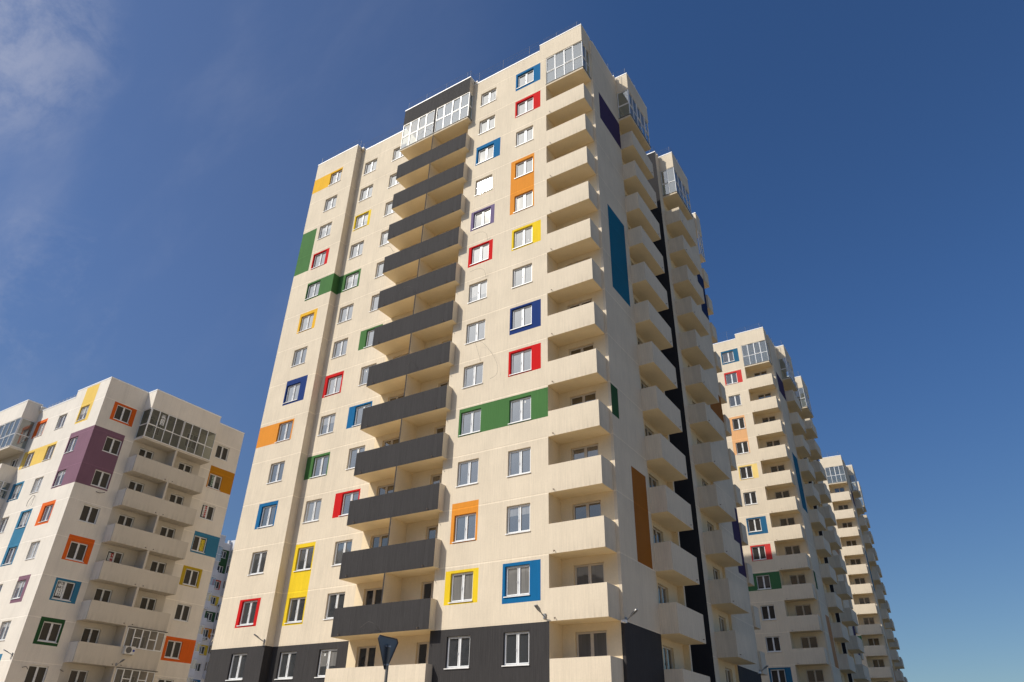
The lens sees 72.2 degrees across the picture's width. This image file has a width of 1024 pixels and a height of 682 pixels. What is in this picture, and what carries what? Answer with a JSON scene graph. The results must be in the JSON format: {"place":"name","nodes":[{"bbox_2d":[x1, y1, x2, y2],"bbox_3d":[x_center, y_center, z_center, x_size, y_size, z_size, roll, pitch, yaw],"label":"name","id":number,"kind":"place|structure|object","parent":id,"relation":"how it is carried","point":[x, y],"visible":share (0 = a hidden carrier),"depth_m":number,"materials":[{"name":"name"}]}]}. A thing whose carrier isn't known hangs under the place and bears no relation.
{"place":"outdoors","nodes":[
{"label":"outdoors","id":0,"kind":"place"},
{"bbox_2d":[0,377,244,681],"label":"apartment block","id":1,"kind":"structure","parent":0,"point":[93,476],"depth_m":55.84,"materials":[{"name":"concrete"}]},
{"bbox_2d":[24,665,47,681],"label":"window","id":2,"kind":"structure","parent":1,"relation":"in","point":[35,673],"depth_m":48.08,"materials":[{"name":"brown glass"}]},
{"bbox_2d":[37,621,61,643],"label":"window","id":3,"kind":"structure","parent":1,"relation":"in","point":[50,631],"depth_m":49.44,"materials":[{"name":"white plastic"}]},
{"bbox_2d":[52,580,74,601],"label":"window","id":4,"kind":"structure","parent":1,"relation":"in","point":[68,587],"depth_m":50.98,"materials":[{"name":"white plastic"}]},
{"bbox_2d":[65,541,87,561],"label":"window","id":5,"kind":"structure","parent":1,"relation":"in","point":[76,552],"depth_m":52.31,"materials":[{"name":"white plastic"}]},
{"bbox_2d":[68,669,87,681],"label":"loggia window","id":6,"kind":"structure","parent":1,"relation":"in","point":[75,675],"depth_m":50.19,"materials":[{"name":"glass"}]},
{"bbox_2d":[78,504,99,524],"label":"window","id":7,"kind":"structure","parent":1,"relation":"in","point":[89,514],"depth_m":53.75,"materials":[{"name":"white plastic"}]},
{"bbox_2d":[80,627,99,642],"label":"loggia window","id":8,"kind":"structure","parent":1,"relation":"in","point":[90,635],"depth_m":51.60,"materials":[{"name":"white plastic"}]},
{"bbox_2d":[90,469,110,489],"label":"window","id":9,"kind":"structure","parent":1,"relation":"in","point":[100,479],"depth_m":55.17,"materials":[{"name":"black glass"}]},
{"bbox_2d":[93,588,111,601],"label":"loggia window","id":10,"kind":"structure","parent":1,"relation":"in","point":[101,594],"depth_m":53.05,"materials":[{"name":"black glass"}]},
{"bbox_2d":[102,436,121,455],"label":"window","id":11,"kind":"structure","parent":1,"relation":"in","point":[112,446],"depth_m":56.62,"materials":[{"name":"black glass"}]},
{"bbox_2d":[113,405,131,423],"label":"window","id":12,"kind":"structure","parent":1,"relation":"in","point":[122,414],"depth_m":58.06,"materials":[{"name":"white plastic"}]},
{"bbox_2d":[117,514,133,526],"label":"loggia window","id":13,"kind":"structure","parent":1,"relation":"in","point":[123,520],"depth_m":55.95,"materials":[{"name":"black glass"}]},
{"bbox_2d":[139,596,155,609],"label":"loggia window","id":14,"kind":"structure","parent":1,"relation":"in","point":[147,603],"depth_m":55.73,"materials":[{"name":"white plastic"}]},
{"bbox_2d":[150,560,165,572],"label":"loggia window","id":15,"kind":"structure","parent":1,"relation":"in","point":[156,566],"depth_m":57.19,"materials":[{"name":"white plastic"}]},
{"bbox_2d":[164,640,181,658],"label":"window","id":16,"kind":"structure","parent":1,"relation":"in","point":[173,648],"depth_m":56.47,"materials":[{"name":"black glass"}]},
{"bbox_2d":[173,603,190,621],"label":"window","id":17,"kind":"structure","parent":1,"relation":"in","point":[182,611],"depth_m":57.90,"materials":[{"name":"white plastic"}]},
{"bbox_2d":[183,569,198,586],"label":"window","id":18,"kind":"structure","parent":1,"relation":"in","point":[191,576],"depth_m":59.34,"materials":[{"name":"black glass"}]},
{"bbox_2d":[191,535,206,553],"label":"window","id":19,"kind":"structure","parent":1,"relation":"in","point":[196,542],"depth_m":60.67,"materials":[{"name":"white plastic"}]},
{"bbox_2d":[199,504,214,521],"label":"window","id":20,"kind":"structure","parent":1,"relation":"in","point":[210,510],"depth_m":62.30,"materials":[{"name":"white plastic"}]},
{"bbox_2d":[207,473,221,490],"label":"window","id":21,"kind":"structure","parent":1,"relation":"in","point":[217,480],"depth_m":63.70,"materials":[{"name":"white plastic"}]},
{"bbox_2d":[215,445,228,461],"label":"window","id":22,"kind":"structure","parent":1,"relation":"in","point":[221,452],"depth_m":65.08,"materials":[{"name":"black glass"}]},
{"bbox_2d":[187,535,234,681],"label":"apartment block","id":23,"kind":"structure","parent":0,"point":[207,629],"depth_m":128.35,"materials":[{"name":"paint"}]},
{"bbox_2d":[204,22,767,681],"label":"apartment tower","id":24,"kind":"structure","parent":0,"point":[494,414],"depth_m":40.03,"materials":[{"name":"concrete"}]},
{"bbox_2d":[225,653,246,680],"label":"window","id":25,"kind":"structure","parent":24,"relation":"in","point":[239,660],"depth_m":38.75,"materials":[{"name":"white plastic"}]},
{"bbox_2d":[238,600,257,625],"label":"window","id":26,"kind":"structure","parent":24,"relation":"in","point":[249,607],"depth_m":40.19,"materials":[{"name":"white plastic"}]},
{"bbox_2d":[247,551,266,575],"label":"window","id":27,"kind":"structure","parent":24,"relation":"in","point":[259,558],"depth_m":41.63,"materials":[{"name":"white plastic"}]},
{"bbox_2d":[259,505,275,527],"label":"window","id":28,"kind":"structure","parent":24,"relation":"in","point":[268,513],"depth_m":43.06,"materials":[{"name":"white plastic"}]},
{"bbox_2d":[267,462,284,483],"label":"window","id":29,"kind":"structure","parent":24,"relation":"in","point":[277,469],"depth_m":44.51,"materials":[{"name":"white plastic"}]},
{"bbox_2d":[275,421,292,442],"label":"window","id":30,"kind":"structure","parent":24,"relation":"in","point":[285,429],"depth_m":45.94,"materials":[{"name":"white plastic"}]},
{"bbox_2d":[274,652,296,679],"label":"window","id":31,"kind":"structure","parent":24,"relation":"in","point":[287,661],"depth_m":37.63,"materials":[{"name":"grey glass"}]},
{"bbox_2d":[283,383,299,403],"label":"window","id":32,"kind":"structure","parent":24,"relation":"in","point":[292,394],"depth_m":47.38,"materials":[{"name":"grey glass"}]},
{"bbox_2d":[284,597,305,623],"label":"window","id":33,"kind":"structure","parent":24,"relation":"in","point":[296,609],"depth_m":39.07,"materials":[{"name":"white plastic"}]},
{"bbox_2d":[291,347,306,366],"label":"window","id":34,"kind":"structure","parent":24,"relation":"in","point":[300,355],"depth_m":48.82,"materials":[{"name":"white plastic"}]},
{"bbox_2d":[293,546,313,571],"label":"window","id":35,"kind":"structure","parent":24,"relation":"in","point":[305,554],"depth_m":40.50,"materials":[{"name":"white plastic"}]},
{"bbox_2d":[297,313,313,332],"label":"window","id":36,"kind":"structure","parent":24,"relation":"in","point":[307,321],"depth_m":50.25,"materials":[{"name":"white plastic"}]},
{"bbox_2d":[305,282,319,299],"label":"window","id":37,"kind":"structure","parent":24,"relation":"in","point":[313,290],"depth_m":51.69,"materials":[{"name":"white plastic"}]},
{"bbox_2d":[304,499,321,522],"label":"window","id":38,"kind":"structure","parent":24,"relation":"in","point":[313,507],"depth_m":41.95,"materials":[{"name":"white plastic"}]},
{"bbox_2d":[312,252,325,268],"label":"window","id":39,"kind":"structure","parent":24,"relation":"in","point":[319,260],"depth_m":53.12,"materials":[{"name":"white glass"}]},
{"bbox_2d":[311,455,328,477],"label":"window","id":40,"kind":"structure","parent":24,"relation":"in","point":[320,466],"depth_m":43.38,"materials":[{"name":"white plastic"}]},
{"bbox_2d":[314,649,336,677],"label":"window","id":41,"kind":"structure","parent":24,"relation":"in","point":[327,660],"depth_m":36.29,"materials":[{"name":"grey glass"}]},
{"bbox_2d":[317,414,335,435],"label":"window","id":42,"kind":"structure","parent":24,"relation":"in","point":[327,425],"depth_m":44.81,"materials":[{"name":"white plastic"}]},
{"bbox_2d":[325,375,341,395],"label":"window","id":43,"kind":"structure","parent":24,"relation":"in","point":[334,383],"depth_m":46.26,"materials":[{"name":"grey glass"}]},
{"bbox_2d":[323,592,344,619],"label":"window","id":44,"kind":"structure","parent":24,"relation":"in","point":[336,600],"depth_m":37.74,"materials":[{"name":"white plastic"}]},
{"bbox_2d":[331,339,347,358],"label":"window","id":45,"kind":"structure","parent":24,"relation":"in","point":[340,347],"depth_m":47.70,"materials":[{"name":"white glass"}]},
{"bbox_2d":[332,540,351,565],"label":"window","id":46,"kind":"structure","parent":24,"relation":"in","point":[344,546],"depth_m":39.20,"materials":[{"name":"grey glass"}]},
{"bbox_2d":[337,304,353,323],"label":"window","id":47,"kind":"structure","parent":24,"relation":"in","point":[346,313],"depth_m":49.14,"materials":[{"name":"white plastic"}]},
{"bbox_2d":[338,491,358,516],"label":"window","id":48,"kind":"structure","parent":24,"relation":"in","point":[348,497],"depth_m":40.65,"materials":[{"name":"white plastic"}]},
{"bbox_2d":[343,272,358,290],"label":"window","id":49,"kind":"structure","parent":24,"relation":"in","point":[351,281],"depth_m":50.57,"materials":[{"name":"white glass"}]},
{"bbox_2d":[345,446,364,469],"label":"window","id":50,"kind":"structure","parent":24,"relation":"in","point":[353,452],"depth_m":42.12,"materials":[{"name":"white plastic"}]},
{"bbox_2d":[348,241,363,259],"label":"window","id":51,"kind":"structure","parent":24,"relation":"in","point":[357,249],"depth_m":52.02,"materials":[{"name":"white glass"}]},
{"bbox_2d":[354,212,368,229],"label":"window","id":52,"kind":"structure","parent":24,"relation":"in","point":[362,220],"depth_m":53.45,"materials":[{"name":"white plastic"}]},
{"bbox_2d":[352,404,370,426],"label":"window","id":53,"kind":"structure","parent":24,"relation":"in","point":[358,418],"depth_m":43.57,"materials":[{"name":"grey glass"}]},
{"bbox_2d":[357,646,375,666],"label":"loggia window","id":54,"kind":"structure","parent":24,"relation":"in","point":[366,655],"depth_m":35.10,"materials":[{"name":"black glass"}]},
{"bbox_2d":[364,588,381,604],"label":"loggia window","id":55,"kind":"structure","parent":24,"relation":"in","point":[372,596],"depth_m":36.59,"materials":[{"name":"black glass"}]},
{"bbox_2d":[371,534,387,547],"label":"loggia window","id":56,"kind":"structure","parent":24,"relation":"in","point":[379,540],"depth_m":38.05,"materials":[{"name":"glass"}]},
{"bbox_2d":[417,642,428,663],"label":"loggia window","id":57,"kind":"structure","parent":24,"relation":"in","point":[423,647],"depth_m":33.43,"materials":[{"name":"black glass"}]},
{"bbox_2d":[422,581,433,598],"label":"loggia window","id":58,"kind":"structure","parent":24,"relation":"in","point":[428,587],"depth_m":34.91,"materials":[{"name":"black glass"}]},
{"bbox_2d":[444,636,469,668],"bbox_3d":[-2.399,13.932,31.415,1.369,1.356,0.217,-17,-35,28],"label":"window","id":59,"kind":"structure","parent":24,"relation":"in","point":[458,647],"depth_m":31.48,"materials":[{"name":"white plastic"}]},
{"bbox_2d":[449,572,472,602],"bbox_3d":[-2.341,11.527,32.849,1.369,1.356,0.217,-17,-35,28],"label":"window","id":60,"kind":"structure","parent":24,"relation":"in","point":[462,583],"depth_m":32.92,"materials":[{"name":"white plastic"}]},
{"bbox_2d":[452,513,475,542],"bbox_3d":[-2.283,9.123,34.282,1.369,1.356,0.217,-17,-35,28],"label":"window","id":61,"kind":"structure","parent":24,"relation":"in","point":[465,525],"depth_m":34.36,"materials":[{"name":"white plastic"}]},
{"bbox_2d":[455,459,478,487],"bbox_3d":[-2.225,6.718,35.715,1.369,1.356,0.217,-17,-35,28],"label":"window","id":62,"kind":"structure","parent":24,"relation":"in","point":[468,470],"depth_m":35.80,"materials":[{"name":"white plastic"}]},
{"bbox_2d":[459,409,480,435],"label":"window","id":63,"kind":"structure","parent":24,"relation":"in","point":[471,420],"depth_m":37.24,"materials":[{"name":"grey glass"}]},
{"bbox_2d":[462,363,482,388],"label":"window","id":64,"kind":"structure","parent":24,"relation":"in","point":[473,374],"depth_m":38.68,"materials":[{"name":"white plastic"}]},
{"bbox_2d":[464,320,484,344],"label":"window","id":65,"kind":"structure","parent":24,"relation":"in","point":[476,331],"depth_m":40.11,"materials":[{"name":"white glass"}]},
{"bbox_2d":[467,280,486,303],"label":"window","id":66,"kind":"structure","parent":24,"relation":"in","point":[478,291],"depth_m":41.54,"materials":[{"name":"white glass"}]},
{"bbox_2d":[471,243,488,264],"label":"window","id":67,"kind":"structure","parent":24,"relation":"in","point":[479,254],"depth_m":42.99,"materials":[{"name":"white plastic"}]},
{"bbox_2d":[472,208,490,229],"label":"window","id":68,"kind":"structure","parent":24,"relation":"in","point":[482,218],"depth_m":44.42,"materials":[{"name":"white plastic"}]},
{"bbox_2d":[475,176,491,195],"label":"window","id":69,"kind":"structure","parent":24,"relation":"in","point":[484,185],"depth_m":45.85,"materials":[{"name":"white plastic"}]},
{"bbox_2d":[476,145,493,164],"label":"window","id":70,"kind":"structure","parent":24,"relation":"in","point":[485,154],"depth_m":47.30,"materials":[{"name":"white plastic"}]},
{"bbox_2d":[479,116,494,134],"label":"window","id":71,"kind":"structure","parent":24,"relation":"in","point":[488,124],"depth_m":48.74,"materials":[{"name":"white plastic"}]},
{"bbox_2d":[481,89,495,106],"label":"window","id":72,"kind":"structure","parent":24,"relation":"in","point":[488,97],"depth_m":50.17,"materials":[{"name":"white plastic"}]},
{"bbox_2d":[501,631,528,666],"bbox_3d":[0.199,13.142,29.985,1.369,1.356,0.217,-17,-35,28],"label":"window","id":73,"kind":"structure","parent":24,"relation":"in","point":[516,653],"depth_m":30.05,"materials":[{"name":"white plastic"}]},
{"bbox_2d":[503,564,529,597],"bbox_3d":[0.257,10.738,31.419,1.369,1.356,0.217,-17,-35,28],"label":"window","id":74,"kind":"structure","parent":24,"relation":"in","point":[517,577],"depth_m":31.48,"materials":[{"name":"white plastic"}]},
{"bbox_2d":[505,504,529,534],"bbox_3d":[0.315,8.333,32.852,1.369,1.356,0.217,-17,-35,28],"label":"window","id":75,"kind":"structure","parent":24,"relation":"in","point":[518,516],"depth_m":32.93,"materials":[{"name":"white plastic"}]},
{"bbox_2d":[507,448,530,476],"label":"window","id":76,"kind":"structure","parent":24,"relation":"in","point":[519,460],"depth_m":34.37,"materials":[{"name":"white plastic"}]},
{"bbox_2d":[509,396,530,423],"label":"window","id":77,"kind":"structure","parent":24,"relation":"in","point":[520,409],"depth_m":35.80,"materials":[{"name":"grey glass"}]},
{"bbox_2d":[509,349,531,375],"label":"window","id":78,"kind":"structure","parent":24,"relation":"in","point":[521,361],"depth_m":37.25,"materials":[{"name":"white plastic"}]},
{"bbox_2d":[510,305,531,330],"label":"window","id":79,"kind":"structure","parent":24,"relation":"in","point":[522,317],"depth_m":38.68,"materials":[{"name":"white plastic"}]},
{"bbox_2d":[511,264,531,288],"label":"window","id":80,"kind":"structure","parent":24,"relation":"in","point":[523,275],"depth_m":40.11,"materials":[{"name":"white plastic"}]},
{"bbox_2d":[512,226,531,249],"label":"window","id":81,"kind":"structure","parent":24,"relation":"in","point":[523,237],"depth_m":41.56,"materials":[{"name":"white plastic"}]},
{"bbox_2d":[513,191,532,212],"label":"window","id":82,"kind":"structure","parent":24,"relation":"in","point":[524,201],"depth_m":42.99,"materials":[{"name":"white plastic"}]},
{"bbox_2d":[514,157,532,178],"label":"window","id":83,"kind":"structure","parent":24,"relation":"in","point":[525,167],"depth_m":44.43,"materials":[{"name":"white plastic"}]},
{"bbox_2d":[515,127,532,146],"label":"window","id":84,"kind":"structure","parent":24,"relation":"in","point":[526,135],"depth_m":45.86,"materials":[{"name":"white plastic"}]},
{"bbox_2d":[516,97,532,116],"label":"window","id":85,"kind":"structure","parent":24,"relation":"in","point":[527,105],"depth_m":47.31,"materials":[{"name":"white plastic"}]},
{"bbox_2d":[517,70,533,88],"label":"window","id":86,"kind":"structure","parent":24,"relation":"in","point":[526,78],"depth_m":48.75,"materials":[{"name":"white plastic"}]},
{"bbox_2d":[571,392,595,405],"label":"loggia window","id":87,"kind":"structure","parent":24,"relation":"in","point":[588,397],"depth_m":35.46,"materials":[{"name":"brown glass"}]},
{"bbox_2d":[572,444,598,459],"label":"loggia window","id":88,"kind":"structure","parent":24,"relation":"in","point":[592,450],"depth_m":33.99,"materials":[{"name":"beige plastic"}]},
{"bbox_2d":[573,500,600,519],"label":"loggia window","id":89,"kind":"structure","parent":24,"relation":"in","point":[590,509],"depth_m":32.54,"materials":[{"name":"glass"}]},
{"bbox_2d":[575,562,603,584],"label":"loggia window","id":90,"kind":"structure","parent":24,"relation":"in","point":[588,573],"depth_m":31.07,"materials":[{"name":"grey glass"}]},
{"bbox_2d":[576,630,607,656],"bbox_3d":[3.382,12.927,29.478,1.480,1.373,0.106,-17,-35,28],"label":"loggia window","id":91,"kind":"structure","parent":24,"relation":"in","point":[594,643],"depth_m":29.60,"materials":[{"name":"beige plastic"}]},
{"bbox_2d":[663,646,672,668],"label":"loggia window","id":92,"kind":"structure","parent":24,"relation":"in","point":[668,664],"depth_m":33.20,"materials":[{"name":"beige plastic"}]},
{"bbox_2d":[0,0,1023,681],"label":"sky","id":93,"kind":"structure","parent":0,"point":[853,169],"materials":[{"name":"blue"}]},
{"label":"ground","id":94,"kind":"structure","parent":0,"visible":0},
{"bbox_2d":[378,635,397,681],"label":"road sign","id":95,"kind":"object","parent":94,"relation":"on","point":[387,645],"visible":1,"depth_m":13.79,"materials":[{"name":"metal"}]},
{"bbox_2d":[713,324,870,681],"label":"apartment tower","id":96,"kind":"structure","parent":94,"relation":"on","point":[800,594],"depth_m":72.86,"materials":[{"name":"concrete"}]},
{"bbox_2d":[732,417,744,429],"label":"window","id":97,"kind":"structure","parent":96,"relation":"in","point":[738,423],"depth_m":77.16,"materials":[{"name":"white plastic"}]},
{"bbox_2d":[736,441,748,453],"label":"window","id":98,"kind":"structure","parent":96,"relation":"in","point":[742,447],"depth_m":75.72,"materials":[{"name":"black glass"}]},
{"bbox_2d":[740,466,752,479],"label":"window","id":99,"kind":"structure","parent":96,"relation":"in","point":[745,472],"depth_m":74.28,"materials":[{"name":"white plastic"}]},
{"bbox_2d":[743,491,757,505],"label":"window","id":100,"kind":"structure","parent":96,"relation":"in","point":[750,498],"depth_m":72.84,"materials":[{"name":"white plastic"}]},
{"bbox_2d":[747,518,761,531],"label":"window","id":101,"kind":"structure","parent":96,"relation":"in","point":[754,525],"depth_m":71.42,"materials":[{"name":"white plastic"}]},
{"bbox_2d":[752,546,766,560],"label":"window","id":102,"kind":"structure","parent":96,"relation":"in","point":[759,553],"depth_m":69.97,"materials":[{"name":"white plastic"}]},
{"bbox_2d":[756,575,771,589],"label":"window","id":103,"kind":"structure","parent":96,"relation":"in","point":[763,581],"depth_m":68.53,"materials":[{"name":"black glass"}]},
{"bbox_2d":[761,605,776,620],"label":"window","id":104,"kind":"structure","parent":96,"relation":"in","point":[768,611],"depth_m":67.10,"materials":[{"name":"black glass"}]},
{"bbox_2d":[765,636,781,651],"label":"window","id":105,"kind":"structure","parent":96,"relation":"in","point":[773,643],"depth_m":65.68,"materials":[{"name":"black glass"}]},
{"bbox_2d":[770,669,785,681],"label":"window","id":106,"kind":"structure","parent":96,"relation":"in","point":[777,675],"depth_m":64.31,"materials":[{"name":"black glass"}]},
{"bbox_2d":[784,545,800,554],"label":"loggia window","id":107,"kind":"structure","parent":96,"relation":"in","point":[795,549],"depth_m":69.57,"materials":[{"name":"black glass"}]},
{"bbox_2d":[789,574,805,584],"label":"loggia window","id":108,"kind":"structure","parent":96,"relation":"in","point":[794,579],"depth_m":68.13,"materials":[{"name":"beige plastic"}]},
{"bbox_2d":[795,604,811,615],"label":"loggia window","id":109,"kind":"structure","parent":96,"relation":"in","point":[800,610],"depth_m":66.68,"materials":[{"name":"beige plastic"}]},
{"bbox_2d":[800,636,817,647],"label":"loggia window","id":110,"kind":"structure","parent":96,"relation":"in","point":[810,641],"depth_m":65.23,"materials":[{"name":"beige plastic"}]},
{"bbox_2d":[806,669,824,681],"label":"loggia window","id":111,"kind":"structure","parent":96,"relation":"in","point":[816,675],"depth_m":63.78,"materials":[{"name":"glass"}]},
{"bbox_2d":[820,451,907,681],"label":"apartment tower","id":112,"kind":"structure","parent":94,"relation":"on","point":[882,661],"depth_m":106.81,"materials":[{"name":"concrete"}]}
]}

